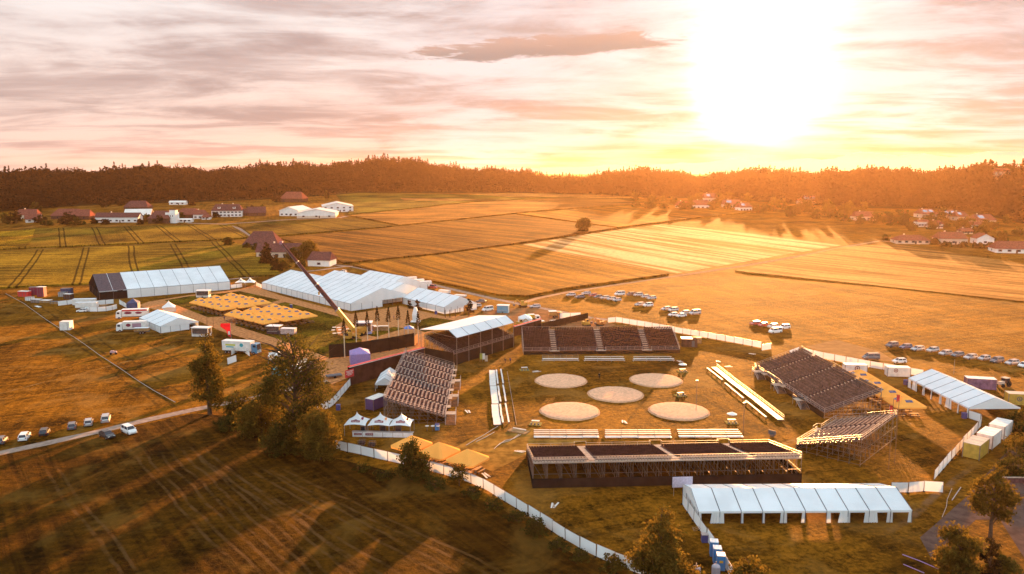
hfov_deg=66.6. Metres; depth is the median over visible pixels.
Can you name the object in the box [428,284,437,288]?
parked car
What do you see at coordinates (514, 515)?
shrub
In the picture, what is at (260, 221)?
road
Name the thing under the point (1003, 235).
tree
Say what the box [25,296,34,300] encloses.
store box
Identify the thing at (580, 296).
parked car
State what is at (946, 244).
tree
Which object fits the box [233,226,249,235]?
road
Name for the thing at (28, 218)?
house
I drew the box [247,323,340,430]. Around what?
tree
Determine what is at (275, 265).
tree
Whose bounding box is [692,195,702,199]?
tree
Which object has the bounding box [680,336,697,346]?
site hut
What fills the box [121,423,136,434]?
parked car
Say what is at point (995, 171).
house
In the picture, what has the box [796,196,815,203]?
house
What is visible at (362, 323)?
sales trailer
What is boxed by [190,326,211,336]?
sales trailer
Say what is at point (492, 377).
arena bench
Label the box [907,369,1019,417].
marquee
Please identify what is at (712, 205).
tree
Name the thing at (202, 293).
sales trailer
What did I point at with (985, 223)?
tree
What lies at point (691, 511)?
fence
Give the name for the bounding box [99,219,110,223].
tree
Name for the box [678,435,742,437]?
arena bench
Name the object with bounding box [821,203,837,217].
tree
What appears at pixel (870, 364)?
fence
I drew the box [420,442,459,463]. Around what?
square parasol
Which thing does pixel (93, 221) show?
tree
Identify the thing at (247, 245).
shrub
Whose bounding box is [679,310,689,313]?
parked car
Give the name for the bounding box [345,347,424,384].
banner wall
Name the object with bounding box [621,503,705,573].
tree
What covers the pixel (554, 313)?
lorry
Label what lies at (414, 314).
statue
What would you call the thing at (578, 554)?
shrub
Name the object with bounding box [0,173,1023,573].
ground
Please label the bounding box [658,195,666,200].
tree
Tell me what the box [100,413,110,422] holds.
parked car
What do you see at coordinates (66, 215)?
tree
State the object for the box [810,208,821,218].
tree
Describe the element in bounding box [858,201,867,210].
tree
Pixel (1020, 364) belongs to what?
parked car
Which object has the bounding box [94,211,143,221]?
house
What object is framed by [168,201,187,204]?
shed
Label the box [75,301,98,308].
trailer
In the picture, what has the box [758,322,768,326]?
parked car
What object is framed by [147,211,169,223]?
barn
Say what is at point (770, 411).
arena bench
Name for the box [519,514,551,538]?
shrub
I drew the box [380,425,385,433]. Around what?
drinks fridge
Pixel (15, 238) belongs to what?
field
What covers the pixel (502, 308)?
office container
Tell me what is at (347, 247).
field
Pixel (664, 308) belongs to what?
parked car
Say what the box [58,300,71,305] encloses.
fence
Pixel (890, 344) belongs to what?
parked car
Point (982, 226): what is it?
tree
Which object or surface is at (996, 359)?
parked car
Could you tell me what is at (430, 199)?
field
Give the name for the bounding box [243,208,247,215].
shed
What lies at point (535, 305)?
parked car
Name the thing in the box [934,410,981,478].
fence
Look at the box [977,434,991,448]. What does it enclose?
door
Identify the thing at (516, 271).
field
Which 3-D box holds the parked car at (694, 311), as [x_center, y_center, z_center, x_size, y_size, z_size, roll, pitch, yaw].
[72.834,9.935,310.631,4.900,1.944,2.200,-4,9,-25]
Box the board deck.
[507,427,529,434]
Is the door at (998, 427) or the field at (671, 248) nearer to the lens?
the door at (998, 427)
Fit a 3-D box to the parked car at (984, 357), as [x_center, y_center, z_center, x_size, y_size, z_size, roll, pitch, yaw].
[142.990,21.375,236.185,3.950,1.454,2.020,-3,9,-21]
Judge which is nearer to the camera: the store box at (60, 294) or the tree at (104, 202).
the store box at (60, 294)
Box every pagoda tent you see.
[162,301,175,311]
[244,278,255,282]
[344,413,368,435]
[368,412,392,429]
[389,412,413,430]
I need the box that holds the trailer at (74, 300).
[72,298,96,305]
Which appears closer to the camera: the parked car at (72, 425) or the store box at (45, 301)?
the parked car at (72, 425)
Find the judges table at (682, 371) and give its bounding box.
[676,363,687,372]
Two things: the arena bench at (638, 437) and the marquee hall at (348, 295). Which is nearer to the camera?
the arena bench at (638, 437)
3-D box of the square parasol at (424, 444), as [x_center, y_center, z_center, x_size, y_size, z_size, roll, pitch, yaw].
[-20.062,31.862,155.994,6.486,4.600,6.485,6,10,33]
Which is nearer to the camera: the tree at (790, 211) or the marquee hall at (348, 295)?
the marquee hall at (348, 295)
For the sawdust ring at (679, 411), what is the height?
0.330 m
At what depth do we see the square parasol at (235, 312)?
295.00 m
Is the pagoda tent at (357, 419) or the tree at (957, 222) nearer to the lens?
the pagoda tent at (357, 419)
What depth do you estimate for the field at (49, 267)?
469.49 m
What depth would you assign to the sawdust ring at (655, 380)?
212.20 m
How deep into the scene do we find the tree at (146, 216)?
702.97 m
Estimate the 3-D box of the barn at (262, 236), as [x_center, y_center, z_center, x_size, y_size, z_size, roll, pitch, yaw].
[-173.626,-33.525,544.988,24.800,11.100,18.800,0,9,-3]
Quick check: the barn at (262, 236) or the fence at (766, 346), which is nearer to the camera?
the fence at (766, 346)
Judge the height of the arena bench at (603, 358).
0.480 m
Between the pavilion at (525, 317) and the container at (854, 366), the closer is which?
the container at (854, 366)
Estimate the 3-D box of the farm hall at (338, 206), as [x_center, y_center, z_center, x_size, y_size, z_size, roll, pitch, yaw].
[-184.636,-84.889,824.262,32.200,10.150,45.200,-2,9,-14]
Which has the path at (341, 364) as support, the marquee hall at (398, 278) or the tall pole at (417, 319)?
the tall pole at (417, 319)
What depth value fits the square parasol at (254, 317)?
285.41 m
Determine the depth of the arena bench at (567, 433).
168.93 m
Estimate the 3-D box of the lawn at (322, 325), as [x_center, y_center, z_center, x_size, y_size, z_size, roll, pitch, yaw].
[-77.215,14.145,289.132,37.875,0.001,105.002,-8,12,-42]
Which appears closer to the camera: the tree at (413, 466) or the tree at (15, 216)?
the tree at (413, 466)
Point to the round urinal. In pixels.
(715, 568)
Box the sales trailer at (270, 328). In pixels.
[266,324,282,333]
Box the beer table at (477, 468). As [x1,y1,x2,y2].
[473,466,482,473]
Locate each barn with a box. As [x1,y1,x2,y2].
[50,209,79,218]
[70,209,94,219]
[124,201,153,210]
[124,209,152,218]
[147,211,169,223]
[179,208,197,217]
[242,231,283,245]
[247,207,265,215]
[280,192,307,201]
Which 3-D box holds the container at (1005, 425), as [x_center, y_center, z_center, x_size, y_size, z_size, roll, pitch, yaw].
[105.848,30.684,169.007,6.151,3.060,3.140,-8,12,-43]
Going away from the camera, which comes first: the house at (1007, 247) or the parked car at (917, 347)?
the parked car at (917, 347)
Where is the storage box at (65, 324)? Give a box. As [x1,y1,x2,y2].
[59,320,73,329]
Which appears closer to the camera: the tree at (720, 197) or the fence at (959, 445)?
the fence at (959, 445)
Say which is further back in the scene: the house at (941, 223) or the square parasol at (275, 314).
the house at (941, 223)
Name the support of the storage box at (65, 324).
on the ground at (54, 379)
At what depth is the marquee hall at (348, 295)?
340.35 m
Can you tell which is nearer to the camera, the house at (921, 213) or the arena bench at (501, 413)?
the arena bench at (501, 413)
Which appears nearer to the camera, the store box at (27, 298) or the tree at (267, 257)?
the store box at (27, 298)
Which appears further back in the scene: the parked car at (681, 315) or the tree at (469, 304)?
the tree at (469, 304)
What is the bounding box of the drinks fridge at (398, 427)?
[395,425,401,430]
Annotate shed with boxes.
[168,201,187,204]
[179,218,193,221]
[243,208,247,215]
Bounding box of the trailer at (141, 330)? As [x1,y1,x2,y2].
[133,327,149,333]
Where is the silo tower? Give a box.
[165,209,178,222]
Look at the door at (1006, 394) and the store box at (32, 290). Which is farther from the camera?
the store box at (32, 290)
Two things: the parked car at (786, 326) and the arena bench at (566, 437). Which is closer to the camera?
the arena bench at (566, 437)
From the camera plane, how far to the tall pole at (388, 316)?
249.91 m
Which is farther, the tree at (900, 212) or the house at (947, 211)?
the house at (947, 211)
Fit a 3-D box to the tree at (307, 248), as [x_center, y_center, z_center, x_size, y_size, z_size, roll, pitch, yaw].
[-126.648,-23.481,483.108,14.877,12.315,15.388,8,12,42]
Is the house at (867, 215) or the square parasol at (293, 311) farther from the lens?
the house at (867, 215)
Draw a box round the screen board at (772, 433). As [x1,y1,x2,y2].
[768,430,775,436]
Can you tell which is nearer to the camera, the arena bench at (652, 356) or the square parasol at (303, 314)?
the arena bench at (652, 356)
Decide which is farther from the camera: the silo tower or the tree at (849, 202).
the tree at (849, 202)
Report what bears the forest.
on the hill
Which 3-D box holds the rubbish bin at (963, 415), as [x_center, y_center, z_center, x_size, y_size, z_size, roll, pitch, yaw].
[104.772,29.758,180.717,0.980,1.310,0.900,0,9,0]
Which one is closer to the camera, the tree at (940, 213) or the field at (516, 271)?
the field at (516, 271)
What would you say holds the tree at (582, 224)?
on the ground at (54, 379)
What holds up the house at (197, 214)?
on the ground at (54, 379)
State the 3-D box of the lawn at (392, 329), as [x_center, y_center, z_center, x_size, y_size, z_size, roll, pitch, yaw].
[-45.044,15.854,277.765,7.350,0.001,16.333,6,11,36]
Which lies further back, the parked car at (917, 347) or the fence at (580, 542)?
the parked car at (917, 347)
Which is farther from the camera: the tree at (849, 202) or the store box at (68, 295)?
the tree at (849, 202)
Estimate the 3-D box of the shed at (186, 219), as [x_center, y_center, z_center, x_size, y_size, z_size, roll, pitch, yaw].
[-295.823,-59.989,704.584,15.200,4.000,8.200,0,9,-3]
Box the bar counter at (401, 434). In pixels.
[352,430,413,437]
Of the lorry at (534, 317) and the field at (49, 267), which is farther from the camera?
the field at (49, 267)
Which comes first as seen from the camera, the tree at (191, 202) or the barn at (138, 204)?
the barn at (138, 204)
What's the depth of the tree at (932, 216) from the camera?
674.30 m
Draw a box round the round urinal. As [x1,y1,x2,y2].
[711,561,719,573]
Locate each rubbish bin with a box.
[701,532,708,542]
[961,412,967,418]
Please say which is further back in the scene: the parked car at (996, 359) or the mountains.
the mountains
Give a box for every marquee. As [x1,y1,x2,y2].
[89,266,229,299]
[139,309,198,332]
[375,367,395,391]
[402,287,476,313]
[682,483,912,523]
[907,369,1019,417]
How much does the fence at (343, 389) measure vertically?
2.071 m
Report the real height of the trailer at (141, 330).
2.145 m
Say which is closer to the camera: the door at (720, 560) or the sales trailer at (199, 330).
the door at (720, 560)
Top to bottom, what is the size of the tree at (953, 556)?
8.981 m
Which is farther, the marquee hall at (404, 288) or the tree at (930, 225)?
the tree at (930, 225)
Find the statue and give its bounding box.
[411,307,420,321]
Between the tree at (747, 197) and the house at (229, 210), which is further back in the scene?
the tree at (747, 197)
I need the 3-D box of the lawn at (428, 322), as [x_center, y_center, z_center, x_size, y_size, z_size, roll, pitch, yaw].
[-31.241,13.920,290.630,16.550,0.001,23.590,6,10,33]
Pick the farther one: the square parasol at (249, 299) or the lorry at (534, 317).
the square parasol at (249, 299)
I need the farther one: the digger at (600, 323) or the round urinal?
the digger at (600, 323)
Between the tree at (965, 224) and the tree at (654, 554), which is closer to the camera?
the tree at (654, 554)
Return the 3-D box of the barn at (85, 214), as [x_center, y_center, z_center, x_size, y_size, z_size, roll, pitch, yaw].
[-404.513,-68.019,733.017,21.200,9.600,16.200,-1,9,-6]
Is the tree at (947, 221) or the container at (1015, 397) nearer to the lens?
the container at (1015, 397)
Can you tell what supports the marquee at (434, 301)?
on the ground at (54, 379)
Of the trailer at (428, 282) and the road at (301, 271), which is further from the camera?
the road at (301, 271)
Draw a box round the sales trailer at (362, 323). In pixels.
[356,320,372,333]
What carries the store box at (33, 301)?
on the ground at (54, 379)
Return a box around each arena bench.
[489,370,495,385]
[490,386,498,403]
[491,404,500,425]
[497,385,500,402]
[499,404,503,423]
[505,403,509,423]
[534,431,597,431]
[534,433,598,435]
[534,436,598,438]
[542,356,577,359]
[584,356,623,357]
[584,358,623,359]
[605,431,669,433]
[605,433,670,435]
[605,436,671,438]
[621,429,669,430]
[633,356,671,357]
[633,358,673,359]
[677,429,737,430]
[678,431,739,432]
[678,433,741,434]
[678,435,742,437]
[712,366,737,383]
[724,383,743,398]
[733,381,759,401]
[745,400,766,417]
[755,397,783,420]
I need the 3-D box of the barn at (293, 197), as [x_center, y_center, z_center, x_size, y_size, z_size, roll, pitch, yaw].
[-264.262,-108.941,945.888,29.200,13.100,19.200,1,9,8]
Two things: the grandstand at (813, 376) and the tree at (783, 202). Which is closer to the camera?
the grandstand at (813, 376)
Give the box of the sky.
[0,0,1023,172]
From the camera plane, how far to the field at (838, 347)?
250.06 m
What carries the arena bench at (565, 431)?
on the path at (502, 454)
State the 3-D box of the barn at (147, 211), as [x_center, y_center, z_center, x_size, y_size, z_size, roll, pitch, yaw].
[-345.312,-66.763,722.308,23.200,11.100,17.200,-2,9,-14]
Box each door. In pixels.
[366,399,372,409]
[718,558,724,570]
[963,443,978,458]
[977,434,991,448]
[990,425,1003,438]
[1004,392,1008,401]
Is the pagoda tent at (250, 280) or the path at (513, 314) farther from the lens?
the pagoda tent at (250, 280)
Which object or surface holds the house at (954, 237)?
on the ground at (54, 379)
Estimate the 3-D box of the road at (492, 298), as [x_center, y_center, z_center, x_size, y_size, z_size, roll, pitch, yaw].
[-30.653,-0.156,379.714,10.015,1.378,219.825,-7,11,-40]
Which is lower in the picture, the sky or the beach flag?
the beach flag
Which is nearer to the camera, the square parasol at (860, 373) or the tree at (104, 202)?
the square parasol at (860, 373)
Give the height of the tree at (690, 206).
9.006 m
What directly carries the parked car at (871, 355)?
on the field at (838, 347)
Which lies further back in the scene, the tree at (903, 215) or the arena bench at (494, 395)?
the tree at (903, 215)
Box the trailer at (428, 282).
[421,280,431,285]
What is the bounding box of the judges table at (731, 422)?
[725,412,738,423]
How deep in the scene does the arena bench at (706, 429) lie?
171.53 m
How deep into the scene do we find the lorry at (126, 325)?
277.04 m
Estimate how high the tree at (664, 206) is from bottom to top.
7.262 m
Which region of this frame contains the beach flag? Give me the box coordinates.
[220,323,230,336]
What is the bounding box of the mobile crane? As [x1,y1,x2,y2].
[279,241,374,338]
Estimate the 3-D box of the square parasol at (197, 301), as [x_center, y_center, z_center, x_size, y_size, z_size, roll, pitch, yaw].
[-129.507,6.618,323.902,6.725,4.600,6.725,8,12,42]
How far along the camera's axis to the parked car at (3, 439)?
163.91 m
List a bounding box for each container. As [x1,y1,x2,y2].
[365,393,386,410]
[496,304,509,312]
[842,362,867,371]
[884,365,910,376]
[962,435,989,460]
[963,376,997,390]
[976,426,1001,449]
[988,417,1012,439]
[1004,391,1023,404]
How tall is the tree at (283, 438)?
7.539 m
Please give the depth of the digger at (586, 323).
287.00 m
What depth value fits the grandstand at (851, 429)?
160.64 m
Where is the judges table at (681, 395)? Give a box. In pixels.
[674,392,686,396]
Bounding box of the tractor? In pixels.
[997,376,1011,387]
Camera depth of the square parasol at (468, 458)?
146.78 m
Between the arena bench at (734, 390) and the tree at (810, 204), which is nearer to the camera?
the arena bench at (734, 390)
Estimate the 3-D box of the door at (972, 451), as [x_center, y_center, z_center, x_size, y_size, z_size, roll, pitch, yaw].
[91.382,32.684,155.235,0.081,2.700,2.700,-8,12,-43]
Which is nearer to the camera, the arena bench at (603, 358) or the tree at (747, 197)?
the arena bench at (603, 358)
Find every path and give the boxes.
[140,285,477,383]
[455,428,591,470]
[483,308,615,329]
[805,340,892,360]
[920,447,1023,558]
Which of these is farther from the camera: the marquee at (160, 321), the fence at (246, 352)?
the marquee at (160, 321)
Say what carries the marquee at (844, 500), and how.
on the ground at (54, 379)
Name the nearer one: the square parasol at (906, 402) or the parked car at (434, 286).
the square parasol at (906, 402)
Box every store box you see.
[17,290,31,296]
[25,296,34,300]
[29,286,37,294]
[30,299,41,302]
[36,286,46,296]
[36,299,52,302]
[58,291,67,296]
[60,288,72,292]
[63,293,73,298]
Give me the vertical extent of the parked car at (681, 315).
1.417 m
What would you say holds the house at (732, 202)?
on the ground at (54, 379)
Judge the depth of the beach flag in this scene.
265.40 m
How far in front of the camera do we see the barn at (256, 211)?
761.91 m
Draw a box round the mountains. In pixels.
[540,151,1023,173]
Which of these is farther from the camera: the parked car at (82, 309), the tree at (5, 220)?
the tree at (5, 220)
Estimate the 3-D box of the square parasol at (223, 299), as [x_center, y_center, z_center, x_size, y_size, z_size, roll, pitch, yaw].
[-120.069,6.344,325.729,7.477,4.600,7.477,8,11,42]
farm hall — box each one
[278,205,311,215]
[297,207,338,217]
[322,201,352,211]
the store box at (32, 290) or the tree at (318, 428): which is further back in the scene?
the store box at (32, 290)
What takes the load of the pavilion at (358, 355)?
on the path at (341, 364)
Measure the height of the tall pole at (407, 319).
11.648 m
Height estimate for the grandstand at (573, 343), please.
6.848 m
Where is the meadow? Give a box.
[0,414,614,573]
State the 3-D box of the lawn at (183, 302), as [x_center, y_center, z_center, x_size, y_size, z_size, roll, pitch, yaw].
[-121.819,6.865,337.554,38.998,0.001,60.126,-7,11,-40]
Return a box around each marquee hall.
[262,270,407,310]
[324,270,417,303]
[362,270,427,288]
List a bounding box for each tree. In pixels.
[0,212,12,223]
[5,210,23,223]
[30,201,42,210]
[32,215,47,222]
[39,220,53,225]
[57,217,72,224]
[60,212,75,220]
[68,217,85,224]
[90,218,97,223]
[99,198,111,207]
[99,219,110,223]
[114,198,124,205]
[136,218,145,224]
[143,213,149,221]
[152,215,163,223]
[179,212,184,217]
[186,333,230,414]
[188,199,195,205]
[212,212,220,217]
[220,389,250,419]
[222,237,234,244]
[231,395,284,439]
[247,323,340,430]
[257,416,304,458]
[258,242,273,263]
[270,254,282,270]
[271,195,280,201]
[284,247,299,261]
[292,406,342,462]
[296,239,318,258]
[391,436,435,482]
[415,299,421,309]
[448,463,468,485]
[465,299,474,312]
[574,217,592,230]
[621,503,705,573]
[629,192,641,200]
[631,201,640,206]
[645,200,655,208]
[647,194,658,202]
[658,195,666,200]
[658,203,669,208]
[670,196,676,204]
[675,201,686,209]
[684,202,695,208]
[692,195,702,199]
[707,201,719,209]
[713,193,724,201]
[722,202,731,208]
[723,190,734,198]
[727,552,770,573]
[744,192,752,201]
[753,205,765,213]
[767,197,780,211]
[778,198,788,208]
[785,206,795,217]
[793,202,803,211]
[793,207,804,214]
[799,198,807,207]
[802,200,814,210]
[803,205,813,212]
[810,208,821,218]
[821,199,832,206]
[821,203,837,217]
[835,209,852,221]
[844,200,856,208]
[848,203,858,214]
[855,214,866,224]
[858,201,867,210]
[868,212,883,222]
[882,211,899,225]
[882,234,890,240]
[895,217,913,224]
[896,209,908,220]
[898,212,912,223]
[905,222,918,230]
[921,212,934,219]
[924,520,988,573]
[926,214,938,220]
[926,220,940,229]
[929,238,940,244]
[935,211,945,219]
[936,206,953,217]
[940,241,952,246]
[941,218,951,226]
[953,218,968,227]
[956,241,969,247]
[957,216,975,227]
[963,461,1023,537]
[971,242,984,248]
[972,226,982,233]
[977,537,1004,573]
[978,223,986,232]
[980,221,991,231]
[988,221,999,229]
[992,230,1009,240]
[1001,214,1014,223]
[1011,226,1023,235]
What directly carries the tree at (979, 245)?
on the ground at (54, 379)
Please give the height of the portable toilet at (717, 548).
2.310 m
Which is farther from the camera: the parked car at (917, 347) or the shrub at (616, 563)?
the parked car at (917, 347)
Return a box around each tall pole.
[341,318,347,357]
[352,311,358,341]
[364,311,369,340]
[375,306,379,338]
[385,307,390,337]
[395,305,400,335]
[405,310,410,333]
[415,311,420,343]
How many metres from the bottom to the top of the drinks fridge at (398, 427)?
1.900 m
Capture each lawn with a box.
[165,291,277,316]
[235,302,361,357]
[366,327,403,336]
[405,317,453,331]
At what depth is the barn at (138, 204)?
809.77 m
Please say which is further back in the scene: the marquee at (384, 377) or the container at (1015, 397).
the marquee at (384, 377)
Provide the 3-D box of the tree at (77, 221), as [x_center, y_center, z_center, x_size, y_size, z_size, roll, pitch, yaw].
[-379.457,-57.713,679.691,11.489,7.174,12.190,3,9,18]
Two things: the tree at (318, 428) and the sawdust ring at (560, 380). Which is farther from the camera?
the sawdust ring at (560, 380)
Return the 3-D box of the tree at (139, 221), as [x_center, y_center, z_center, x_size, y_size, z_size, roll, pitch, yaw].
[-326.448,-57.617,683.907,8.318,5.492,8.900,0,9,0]
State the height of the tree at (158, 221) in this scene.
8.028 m
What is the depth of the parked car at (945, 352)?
242.26 m
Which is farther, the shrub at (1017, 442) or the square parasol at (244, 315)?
the square parasol at (244, 315)
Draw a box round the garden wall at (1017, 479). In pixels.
[1003,477,1023,482]
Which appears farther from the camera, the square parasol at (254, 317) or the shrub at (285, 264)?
the shrub at (285, 264)
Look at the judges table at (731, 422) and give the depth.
177.09 m
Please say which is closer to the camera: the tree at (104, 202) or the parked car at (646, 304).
the parked car at (646, 304)
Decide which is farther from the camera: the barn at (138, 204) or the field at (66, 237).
the barn at (138, 204)
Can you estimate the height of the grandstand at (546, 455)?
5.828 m
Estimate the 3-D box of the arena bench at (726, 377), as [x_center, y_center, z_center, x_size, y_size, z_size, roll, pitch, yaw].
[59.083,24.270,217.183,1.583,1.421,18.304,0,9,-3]
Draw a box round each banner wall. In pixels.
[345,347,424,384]
[514,318,541,335]
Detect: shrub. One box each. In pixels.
[212,415,236,432]
[242,242,250,247]
[250,242,259,249]
[279,259,291,268]
[294,257,305,266]
[351,461,372,473]
[372,468,396,480]
[423,474,447,492]
[460,484,481,499]
[484,496,503,511]
[502,508,529,522]
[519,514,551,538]
[547,536,571,552]
[569,548,589,563]
[597,552,628,573]
[981,554,1022,573]
[993,453,1023,476]
[1001,432,1023,461]
[1004,409,1023,425]
[1011,421,1023,436]
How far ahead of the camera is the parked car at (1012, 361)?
230.30 m
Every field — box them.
[0,224,247,249]
[0,229,34,247]
[0,241,280,288]
[237,218,393,235]
[281,214,615,263]
[336,193,553,214]
[350,198,643,225]
[353,245,668,296]
[401,198,478,200]
[472,193,640,197]
[517,204,759,227]
[523,224,839,272]
[735,244,1023,301]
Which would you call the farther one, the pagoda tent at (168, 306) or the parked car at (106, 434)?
the pagoda tent at (168, 306)
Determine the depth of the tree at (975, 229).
614.08 m
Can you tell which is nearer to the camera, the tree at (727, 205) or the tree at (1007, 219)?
the tree at (1007, 219)
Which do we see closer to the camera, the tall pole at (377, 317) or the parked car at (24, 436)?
the parked car at (24, 436)
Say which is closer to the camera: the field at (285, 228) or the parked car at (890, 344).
the parked car at (890, 344)
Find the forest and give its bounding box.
[0,153,1023,221]
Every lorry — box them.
[116,308,148,318]
[116,320,147,331]
[222,339,260,354]
[528,314,539,319]
[548,310,561,317]
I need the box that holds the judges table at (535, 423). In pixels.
[529,420,541,425]
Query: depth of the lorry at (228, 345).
243.63 m
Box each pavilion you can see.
[126,299,139,307]
[349,347,370,364]
[404,325,414,335]
[518,314,531,322]
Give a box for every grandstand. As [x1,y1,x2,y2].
[383,348,460,424]
[420,315,513,364]
[522,325,679,354]
[526,439,801,487]
[752,346,881,418]
[795,410,897,464]
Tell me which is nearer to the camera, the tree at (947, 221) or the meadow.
the meadow
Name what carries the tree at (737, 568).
on the ground at (54, 379)
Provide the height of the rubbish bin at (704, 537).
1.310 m
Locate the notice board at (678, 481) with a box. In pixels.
[672,476,692,495]
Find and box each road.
[0,379,327,454]
[190,216,346,223]
[229,266,344,279]
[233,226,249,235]
[335,265,615,320]
[519,241,919,302]
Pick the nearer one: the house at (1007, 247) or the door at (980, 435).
the door at (980, 435)
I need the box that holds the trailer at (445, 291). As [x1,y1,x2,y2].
[438,289,450,293]
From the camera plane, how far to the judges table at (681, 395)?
198.79 m
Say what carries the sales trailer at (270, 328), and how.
on the lawn at (322, 325)
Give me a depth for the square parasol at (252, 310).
301.65 m
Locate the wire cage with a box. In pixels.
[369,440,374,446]
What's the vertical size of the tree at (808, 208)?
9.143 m
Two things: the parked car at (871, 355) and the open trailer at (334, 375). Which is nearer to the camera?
the open trailer at (334, 375)
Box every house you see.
[17,208,41,218]
[24,214,41,222]
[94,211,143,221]
[192,209,208,218]
[201,214,211,219]
[211,203,243,216]
[255,241,301,257]
[307,251,337,266]
[692,199,708,207]
[702,192,717,200]
[721,200,740,207]
[735,202,751,209]
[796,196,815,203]
[850,210,875,219]
[889,233,930,243]
[913,208,935,217]
[914,218,928,226]
[926,219,943,227]
[931,230,968,243]
[935,210,954,217]
[948,210,968,219]
[956,227,972,233]
[966,213,996,221]
[969,221,982,227]
[970,232,995,243]
[987,241,1023,252]
[993,169,1010,175]
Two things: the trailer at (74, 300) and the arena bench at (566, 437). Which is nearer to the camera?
the arena bench at (566, 437)
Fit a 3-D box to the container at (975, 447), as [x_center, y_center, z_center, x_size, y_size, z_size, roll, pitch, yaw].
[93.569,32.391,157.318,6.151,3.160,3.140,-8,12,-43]
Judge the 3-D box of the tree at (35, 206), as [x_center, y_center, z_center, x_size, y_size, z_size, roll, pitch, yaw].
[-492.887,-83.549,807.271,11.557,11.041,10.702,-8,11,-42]
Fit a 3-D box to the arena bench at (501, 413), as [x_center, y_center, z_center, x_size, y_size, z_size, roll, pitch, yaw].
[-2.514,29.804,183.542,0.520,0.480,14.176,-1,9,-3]
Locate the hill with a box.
[0,172,1023,222]
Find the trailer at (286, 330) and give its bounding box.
[280,327,296,336]
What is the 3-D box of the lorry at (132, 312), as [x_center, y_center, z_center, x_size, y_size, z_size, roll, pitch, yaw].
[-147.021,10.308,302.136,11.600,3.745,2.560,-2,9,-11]
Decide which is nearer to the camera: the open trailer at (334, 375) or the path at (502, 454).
the path at (502, 454)
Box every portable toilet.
[709,538,718,556]
[712,545,721,563]
[716,552,725,570]
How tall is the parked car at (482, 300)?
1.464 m
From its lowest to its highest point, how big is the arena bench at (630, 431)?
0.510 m
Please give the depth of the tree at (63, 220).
682.70 m
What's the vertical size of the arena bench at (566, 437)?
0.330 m
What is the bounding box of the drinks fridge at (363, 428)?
[360,425,366,433]
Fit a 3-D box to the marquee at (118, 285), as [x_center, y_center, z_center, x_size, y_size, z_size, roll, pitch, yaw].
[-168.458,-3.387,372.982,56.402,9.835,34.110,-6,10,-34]
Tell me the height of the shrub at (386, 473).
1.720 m
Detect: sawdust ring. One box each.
[535,374,586,387]
[539,402,599,420]
[587,386,643,402]
[629,373,682,387]
[648,402,709,420]
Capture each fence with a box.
[5,293,174,401]
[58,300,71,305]
[85,304,116,311]
[97,299,113,304]
[119,300,125,307]
[226,355,236,364]
[230,283,241,288]
[230,348,249,355]
[319,379,351,408]
[329,333,413,358]
[335,440,643,573]
[414,333,417,345]
[542,313,587,328]
[560,312,580,317]
[607,317,761,347]
[681,494,731,572]
[761,343,770,350]
[804,348,923,374]
[891,481,943,493]
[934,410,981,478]
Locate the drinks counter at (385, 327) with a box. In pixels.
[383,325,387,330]
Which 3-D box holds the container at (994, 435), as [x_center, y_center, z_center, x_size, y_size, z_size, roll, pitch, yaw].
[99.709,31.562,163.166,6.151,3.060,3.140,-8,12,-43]
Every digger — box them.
[513,299,527,306]
[516,319,528,324]
[582,318,596,326]
[590,317,604,325]
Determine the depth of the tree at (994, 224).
642.36 m
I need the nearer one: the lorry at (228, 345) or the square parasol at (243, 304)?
the lorry at (228, 345)
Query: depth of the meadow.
129.64 m
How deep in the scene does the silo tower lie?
694.34 m
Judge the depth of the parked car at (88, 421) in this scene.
174.66 m
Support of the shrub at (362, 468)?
on the ground at (54, 379)
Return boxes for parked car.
[0,435,7,443]
[18,431,31,441]
[39,427,50,436]
[67,421,77,430]
[76,308,87,311]
[84,418,93,426]
[98,429,114,439]
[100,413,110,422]
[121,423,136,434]
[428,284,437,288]
[476,299,486,302]
[482,305,493,311]
[530,304,540,307]
[566,292,575,295]
[575,294,584,297]
[614,291,624,294]
[633,292,642,295]
[643,302,652,306]
[661,306,670,310]
[668,307,678,311]
[668,312,677,316]
[676,313,686,316]
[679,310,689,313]
[689,309,700,314]
[749,320,760,324]
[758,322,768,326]
[767,323,778,327]
[768,327,781,333]
[779,323,790,329]
[862,352,879,359]
[885,341,898,347]
[892,357,906,362]
[899,343,912,348]
[910,345,924,350]
[926,346,939,352]
[938,349,952,355]
[950,351,964,356]
[963,353,977,359]
[977,354,990,360]
[990,356,1003,363]
[1004,359,1019,364]
[1018,361,1023,367]
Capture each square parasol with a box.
[189,298,204,307]
[197,299,213,308]
[205,295,221,300]
[205,301,221,312]
[214,297,231,302]
[214,303,236,313]
[221,292,236,298]
[222,299,240,309]
[224,309,242,320]
[230,294,246,299]
[232,301,255,307]
[234,311,253,321]
[239,296,256,302]
[243,306,262,313]
[244,314,262,325]
[249,298,271,307]
[253,308,273,315]
[254,316,278,324]
[262,303,280,310]
[263,311,284,322]
[272,306,290,312]
[275,313,300,325]
[283,308,301,314]
[293,311,317,322]
[391,435,432,450]
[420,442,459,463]
[446,449,488,471]
[848,369,877,379]
[860,377,893,387]
[875,386,907,398]
[883,395,926,414]
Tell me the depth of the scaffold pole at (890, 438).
149.00 m
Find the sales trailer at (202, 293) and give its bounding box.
[196,289,210,297]
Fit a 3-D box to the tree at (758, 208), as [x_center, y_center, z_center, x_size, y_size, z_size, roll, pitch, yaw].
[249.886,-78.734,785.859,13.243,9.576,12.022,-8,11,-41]
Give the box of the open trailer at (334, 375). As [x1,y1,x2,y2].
[325,373,341,377]
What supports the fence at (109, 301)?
on the ground at (54, 379)

